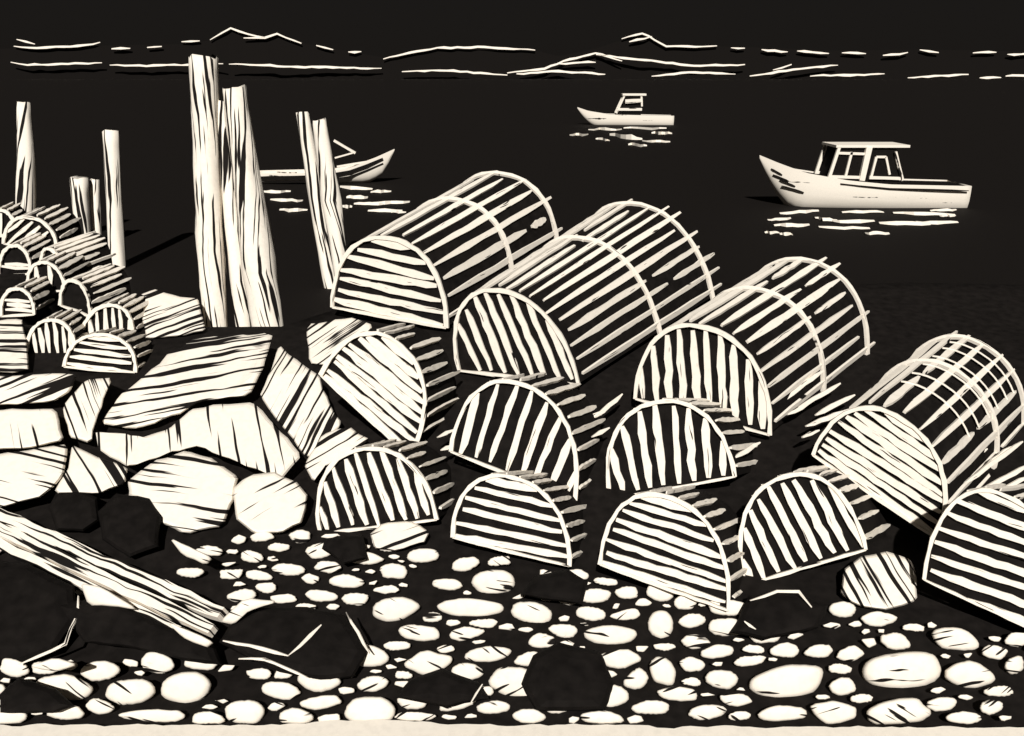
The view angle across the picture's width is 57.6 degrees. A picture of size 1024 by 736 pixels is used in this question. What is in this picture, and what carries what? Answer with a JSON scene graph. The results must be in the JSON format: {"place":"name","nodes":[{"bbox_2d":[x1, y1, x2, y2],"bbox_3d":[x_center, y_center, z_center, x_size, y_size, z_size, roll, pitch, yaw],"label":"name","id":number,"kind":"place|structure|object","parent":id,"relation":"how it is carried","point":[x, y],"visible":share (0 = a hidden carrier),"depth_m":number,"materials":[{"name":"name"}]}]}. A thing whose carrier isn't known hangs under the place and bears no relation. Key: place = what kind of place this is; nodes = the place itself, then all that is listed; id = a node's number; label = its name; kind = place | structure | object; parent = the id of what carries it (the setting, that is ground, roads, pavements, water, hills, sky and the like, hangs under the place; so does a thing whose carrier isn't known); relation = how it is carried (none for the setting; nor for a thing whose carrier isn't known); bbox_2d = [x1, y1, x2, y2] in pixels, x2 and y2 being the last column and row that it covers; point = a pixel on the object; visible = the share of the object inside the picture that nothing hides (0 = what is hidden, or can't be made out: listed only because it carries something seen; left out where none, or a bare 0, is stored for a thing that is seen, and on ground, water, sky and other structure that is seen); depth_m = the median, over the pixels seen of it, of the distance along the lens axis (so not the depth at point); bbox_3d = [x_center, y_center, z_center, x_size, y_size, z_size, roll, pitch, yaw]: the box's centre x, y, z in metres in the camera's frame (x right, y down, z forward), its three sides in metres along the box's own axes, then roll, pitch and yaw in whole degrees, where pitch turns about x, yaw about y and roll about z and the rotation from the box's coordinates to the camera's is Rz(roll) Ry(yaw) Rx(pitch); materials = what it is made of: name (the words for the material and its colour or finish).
{"place":"outdoors","nodes":[
{"label":"outdoors","id":0,"kind":"place"},
{"bbox_2d":[0,79,1023,326],"bbox_3d":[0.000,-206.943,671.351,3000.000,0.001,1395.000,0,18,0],"label":"water","id":1,"kind":"structure","parent":0,"point":[702,171],"depth_m":67.02,"materials":[{"name":"black liquid"}]},
{"bbox_2d":[70,175,90,233],"bbox_3d":[-14.337,-5.274,31.014,0.569,2.157,1.202,-5,18,-16],"label":"wooden piling","id":2,"kind":"object","parent":1,"relation":"on","point":[79,186],"visible":0.74,"depth_m":30.80,"materials":[{"name":"beige wood"}]},
{"bbox_2d":[90,178,101,234],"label":"wooden piling","id":3,"kind":"object","parent":1,"relation":"on","point":[95,205],"visible":0.78,"depth_m":31.38,"materials":[{"name":"beige wood"}]},
{"bbox_2d":[296,112,334,288],"bbox_3d":[-5.340,-4.576,25.493,0.433,4.669,2.052,-9,20,-27],"label":"wooden piling","id":4,"kind":"object","parent":1,"relation":"in","point":[313,184],"visible":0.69,"depth_m":25.33,"materials":[{"name":"beige wood"}]},
{"bbox_2d":[260,139,393,182],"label":"rowboat","id":5,"kind":"object","parent":1,"relation":"on","point":[370,170],"visible":0.68,"depth_m":49.26,"materials":[{"name":"white wood"}]},
{"bbox_2d":[312,118,346,275],"bbox_3d":[-4.856,-4.553,24.987,0.543,4.138,1.770,-7,19,-20],"label":"wooden piling","id":6,"kind":"object","parent":1,"relation":"on","point":[331,199],"visible":0.92,"depth_m":24.82,"materials":[{"name":"beige wood"}]},
{"bbox_2d":[264,186,409,213],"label":"water ripple","id":7,"kind":"object","parent":1,"relation":"on","point":[352,197],"visible":0.98,"depth_m":41.90},
{"bbox_2d":[570,127,671,146],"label":"water ripple","id":8,"kind":"object","parent":1,"relation":"on","point":[630,136],"visible":0.99,"depth_m":86.39},
{"bbox_2d":[577,93,673,124],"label":"fishing boat","id":9,"kind":"object","parent":1,"relation":"on","point":[631,104],"visible":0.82,"depth_m":104.66,"materials":[{"name":"white wood"}]},
{"bbox_2d":[765,208,958,235],"bbox_3d":[14.123,-5.857,36.787,9.764,0.194,7.005,0,18,0],"label":"water ripple","id":10,"kind":"object","parent":1,"relation":"on","point":[920,223],"visible":1,"depth_m":36.30},
{"bbox_2d":[759,142,971,207],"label":"lobster boat","id":11,"kind":"object","parent":1,"relation":"on","point":[859,175],"visible":0.89,"depth_m":40.22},
{"bbox_2d":[0,237,1023,728],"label":"beach ground","id":12,"kind":"structure","parent":0,"point":[906,321],"depth_m":5.33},
{"bbox_2d":[0,319,28,372],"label":"boulder","id":13,"kind":"object","parent":12,"relation":"on","point":[13,351],"visible":1,"depth_m":7.42,"materials":[{"name":"white stone"}]},
{"bbox_2d":[0,233,50,274],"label":"lobster trap","id":14,"kind":"object","parent":12,"relation":"on","point":[22,254],"visible":0.77,"depth_m":9.19,"materials":[{"name":"white wood"}]},
{"bbox_2d":[15,101,35,212],"bbox_3d":[-15.684,-6.585,29.947,0.613,3.808,1.695,0,18,0],"label":"wooden piling","id":15,"kind":"object","parent":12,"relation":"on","point":[25,188],"visible":0.83,"depth_m":29.80,"materials":[{"name":"beige wood"}]},
{"bbox_2d":[0,276,55,316],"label":"lobster trap","id":16,"kind":"object","parent":12,"relation":"on","point":[33,296],"visible":1,"depth_m":8.30,"materials":[{"name":"wood"}]},
{"bbox_2d":[0,678,73,712],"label":"dark boulder","id":17,"kind":"object","parent":12,"relation":"on","point":[19,695],"visible":1,"depth_m":4.28,"materials":[{"name":"black stone"}]},
{"bbox_2d":[0,560,79,664],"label":"dark boulder","id":18,"kind":"object","parent":12,"relation":"on","point":[34,623],"visible":0.95,"depth_m":4.82,"materials":[{"name":"black stone"}]},
{"bbox_2d":[2,204,81,244],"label":"lobster trap","id":19,"kind":"object","parent":12,"relation":"on","point":[55,224],"visible":0.84,"depth_m":9.60,"materials":[{"name":"white wood"}]},
{"bbox_2d":[0,202,25,236],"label":"lobster trap","id":20,"kind":"object","parent":19,"relation":"on","point":[10,211],"visible":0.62,"depth_m":9.80,"materials":[{"name":"white wood"}]},
{"bbox_2d":[26,309,88,352],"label":"lobster trap","id":21,"kind":"object","parent":12,"relation":"on","point":[59,331],"visible":0.78,"depth_m":7.58,"materials":[{"name":"white wood"}]},
{"bbox_2d":[26,251,89,291],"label":"lobster trap","id":22,"kind":"object","parent":12,"relation":"on","point":[58,270],"visible":0.75,"depth_m":8.80,"materials":[{"name":"white wood"}]},
{"bbox_2d":[39,231,115,270],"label":"lobster trap","id":23,"kind":"object","parent":22,"relation":"on","point":[93,248],"visible":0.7,"depth_m":9.30,"materials":[{"name":"white wood"}]},
{"bbox_2d":[48,492,98,531],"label":"dark boulder","id":24,"kind":"object","parent":12,"relation":"on","point":[74,511],"visible":0.95,"depth_m":5.62,"materials":[{"name":"black stone"}]},
{"bbox_2d":[58,263,130,316],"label":"lobster trap","id":25,"kind":"object","parent":12,"relation":"on","point":[88,292],"visible":0.91,"depth_m":8.43,"materials":[{"name":"wood"}]},
{"bbox_2d":[62,327,152,372],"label":"lobster trap","id":26,"kind":"object","parent":12,"relation":"on","point":[115,349],"visible":0.98,"depth_m":7.24,"materials":[{"name":"white wood"}]},
{"bbox_2d":[102,129,125,266],"bbox_3d":[-11.969,-5.129,28.004,0.489,3.930,1.708,-3,18,-9],"label":"wooden piling","id":27,"kind":"object","parent":12,"relation":"on","point":[113,191],"visible":0.94,"depth_m":27.82,"materials":[{"name":"beige wood"}]},
{"bbox_2d":[82,293,148,332],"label":"lobster trap","id":28,"kind":"object","parent":12,"relation":"on","point":[125,311],"visible":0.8,"depth_m":7.88,"materials":[{"name":"wood"}]},
{"bbox_2d":[98,493,160,557],"bbox_3d":[-2.358,0.967,5.750,0.340,0.378,0.895,-9,20,-25],"label":"dark boulder","id":29,"kind":"object","parent":12,"relation":"on","point":[130,526],"visible":1,"depth_m":5.51,"materials":[{"name":"black stone"}]},
{"bbox_2d":[59,599,222,664],"bbox_3d":[-1.967,1.407,4.903,1.222,0.396,0.510,7,19,20],"label":"dark boulder","id":30,"kind":"object","parent":12,"relation":"on","point":[114,626],"visible":0.84,"depth_m":4.68,"materials":[{"name":"black stone"}]},
{"bbox_2d":[142,289,204,337],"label":"boulder","id":31,"kind":"object","parent":12,"relation":"on","point":[167,315],"visible":0.86,"depth_m":8.04,"materials":[{"name":"white stone"}]},
{"bbox_2d":[128,451,237,533],"bbox_3d":[-2.131,0.816,6.045,0.656,0.539,1.118,-7,19,-21],"label":"boulder","id":32,"kind":"object","parent":12,"relation":"on","point":[185,492],"visible":0.89,"depth_m":5.78,"materials":[{"name":"white stone"}]},
{"bbox_2d":[188,54,227,326],"bbox_3d":[-2.768,-1.500,8.500,0.262,2.608,1.058,-2,18,-7],"label":"wooden piling","id":33,"kind":"object","parent":12,"relation":"on","point":[203,71],"visible":0.92,"depth_m":8.41,"materials":[{"name":"beige wood"}]},
{"bbox_2d":[218,100,251,326],"bbox_3d":[-2.550,-1.259,8.544,0.170,2.314,0.878,-6,19,-20],"label":"wooden piling","id":34,"kind":"object","parent":12,"relation":"on","point":[240,307],"visible":0.57,"depth_m":8.49,"materials":[{"name":"beige wood"}]},
{"bbox_2d":[222,85,283,326],"bbox_3d":[-2.330,-1.317,8.379,0.315,2.355,1.052,-9,19,-25],"label":"wooden piling","id":35,"kind":"object","parent":12,"relation":"on","point":[257,256],"visible":0.88,"depth_m":8.30,"materials":[{"name":"beige wood"}]},
{"bbox_2d":[233,472,307,532],"bbox_3d":[-1.556,0.866,5.971,0.436,0.471,0.956,-6,19,-18],"label":"boulder","id":36,"kind":"object","parent":12,"relation":"on","point":[272,502],"visible":1,"depth_m":5.68,"materials":[{"name":"white stone"}]},
{"bbox_2d":[219,606,369,679],"bbox_3d":[-1.106,1.436,4.842,0.828,0.430,0.784,0,18,0],"label":"dark boulder","id":37,"kind":"object","parent":12,"relation":"on","point":[313,643],"visible":0.98,"depth_m":4.63,"materials":[{"name":"black stone"}]},
{"bbox_2d":[305,428,368,479],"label":"boulder","id":38,"kind":"object","parent":12,"relation":"on","point":[330,447],"visible":0.84,"depth_m":6.19,"materials":[{"name":"white stone"}]},
{"bbox_2d":[307,318,371,364],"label":"boulder","id":39,"kind":"object","parent":12,"relation":"on","point":[325,340],"visible":0.68,"depth_m":7.64,"materials":[{"name":"white stone"}]},
{"bbox_2d":[322,535,367,563],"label":"dark boulder","id":40,"kind":"object","parent":12,"relation":"on","point":[347,550],"visible":1,"depth_m":5.30,"materials":[{"name":"black stone"}]},
{"bbox_2d":[315,439,453,531],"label":"lobster trap","id":41,"kind":"object","parent":12,"relation":"on","point":[375,485],"visible":0.99,"depth_m":5.65,"materials":[{"name":"wood"}]},
{"bbox_2d":[318,323,459,441],"bbox_3d":[-0.833,0.103,6.646,0.758,0.905,0.858,6,18,17],"label":"lobster trap","id":42,"kind":"object","parent":12,"relation":"on","point":[394,381],"visible":0.94,"depth_m":6.30,"materials":[{"name":"white wood"}]},
{"bbox_2d":[370,521,428,550],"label":"boulder","id":43,"kind":"object","parent":12,"relation":"on","point":[394,536],"visible":1,"depth_m":5.48,"materials":[{"name":"white stone"}]},
{"bbox_2d":[396,668,488,707],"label":"dark boulder","id":44,"kind":"object","parent":12,"relation":"on","point":[443,687],"visible":1,"depth_m":4.33,"materials":[{"name":"black stone"}]},
{"bbox_2d":[330,170,562,328],"bbox_3d":[-0.538,-1.167,8.633,1.224,1.154,2.167,10,20,29],"label":"lobster trap","id":45,"kind":"object","parent":12,"relation":"on","point":[437,261],"visible":0.92,"depth_m":8.11,"materials":[{"name":"wood"}]},
{"bbox_2d":[0,530,1023,724],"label":"pebbles","id":46,"kind":"object","parent":12,"relation":"on","point":[907,669],"visible":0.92,"depth_m":4.60,"materials":[{"name":"white stone"}]},
{"bbox_2d":[0,508,228,637],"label":"driftwood plank","id":47,"kind":"object","parent":46,"relation":"on","point":[65,554],"visible":0.89,"depth_m":5.09,"materials":[{"name":"white wood"}]},
{"bbox_2d":[450,470,586,566],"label":"lobster trap","id":48,"kind":"object","parent":12,"relation":"on","point":[530,514],"visible":0.97,"depth_m":5.38,"materials":[{"name":"white wood"}]},
{"bbox_2d":[449,372,605,500],"bbox_3d":[0.141,0.396,6.247,0.891,0.839,0.880,5,18,15],"label":"lobster trap","id":49,"kind":"object","parent":12,"relation":"on","point":[542,422],"visible":0.92,"depth_m":5.93,"materials":[{"name":"wood"}]},
{"bbox_2d":[521,569,587,604],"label":"dark boulder","id":50,"kind":"object","parent":12,"relation":"on","point":[567,585],"visible":1,"depth_m":5.01,"materials":[{"name":"black stone"}]},
{"bbox_2d":[521,642,613,710],"bbox_3d":[0.267,1.547,4.650,0.446,0.408,0.678,0,18,0],"label":"dark boulder","id":51,"kind":"object","parent":12,"relation":"on","point":[559,676],"visible":1,"depth_m":4.40,"materials":[{"name":"black stone"}]},
{"bbox_2d":[453,199,721,383],"bbox_3d":[0.740,-0.728,7.819,1.238,1.122,2.604,11,21,31],"label":"lobster trap","id":52,"kind":"object","parent":12,"relation":"on","point":[600,288],"visible":0.94,"depth_m":7.36,"materials":[{"name":"white wood"}]},
{"bbox_2d":[598,485,747,610],"bbox_3d":[1.004,0.987,5.355,0.722,0.771,0.937,9,20,27],"label":"lobster trap","id":53,"kind":"object","parent":12,"relation":"on","point":[682,540],"visible":0.94,"depth_m":5.07,"materials":[{"name":"white wood"}]},
{"bbox_2d":[606,398,757,493],"bbox_3d":[1.177,0.548,6.225,0.813,0.849,1.045,9,20,27],"label":"lobster trap","id":54,"kind":"object","parent":12,"relation":"on","point":[672,442],"visible":0.95,"depth_m":5.96,"materials":[{"name":"white wood"}]},
{"bbox_2d":[437,370,1023,485],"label":"broken laths","id":55,"kind":"object","parent":12,"relation":"on","point":[1001,455],"visible":0.8,"depth_m":6.26,"materials":[{"name":"white wood"}]},
{"bbox_2d":[633,257,875,435],"bbox_3d":[1.933,-0.252,7.123,1.028,0.942,2.200,14,22,37],"label":"lobster trap","id":56,"kind":"object","parent":12,"relation":"on","point":[752,352],"visible":0.91,"depth_m":6.66,"materials":[{"name":"white wood"}]},
{"bbox_2d":[731,590,827,639],"bbox_3d":[1.463,1.336,5.032,0.449,0.392,0.725,7,19,21],"label":"dark boulder","id":57,"kind":"object","parent":12,"relation":"on","point":[770,614],"visible":1,"depth_m":4.82,"materials":[{"name":"black stone"}]},
{"bbox_2d":[738,465,889,579],"bbox_3d":[1.806,0.937,5.511,0.674,0.845,1.001,11,21,31],"label":"lobster trap","id":58,"kind":"object","parent":12,"relation":"on","point":[799,519],"visible":0.96,"depth_m":5.26,"materials":[{"name":"wood"}]},
{"bbox_2d":[841,551,916,609],"bbox_3d":[2.121,1.234,5.393,0.391,0.477,0.901,7,19,21],"label":"boulder","id":59,"kind":"object","parent":12,"relation":"on","point":[886,580],"visible":1,"depth_m":5.09,"materials":[{"name":"white stone"}]},
{"bbox_2d":[811,331,1023,535],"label":"lobster trap","id":60,"kind":"object","parent":12,"relation":"on","point":[918,432],"visible":0.97,"depth_m":5.66,"materials":[{"name":"white wood"}]},
{"bbox_2d":[922,483,1023,626],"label":"lobster trap","id":61,"kind":"object","parent":12,"relation":"on","point":[975,553],"visible":1,"depth_m":4.86,"materials":[{"name":"white wood"}]},
{"bbox_2d":[0,27,1023,78],"bbox_3d":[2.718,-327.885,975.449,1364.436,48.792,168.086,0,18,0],"label":"distant hills","id":62,"kind":"structure","parent":0,"point":[239,54],"depth_m":909.60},
{"bbox_2d":[0,719,1023,735],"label":"sand","id":63,"kind":"structure","parent":0,"point":[377,727],"depth_m":4.23,"materials":[{"name":"beige sand"}]},
{"bbox_2d":[0,0,1023,57],"label":"sky","id":64,"kind":"structure","parent":0,"point":[380,28],"materials":[{"name":"black"}]}
]}

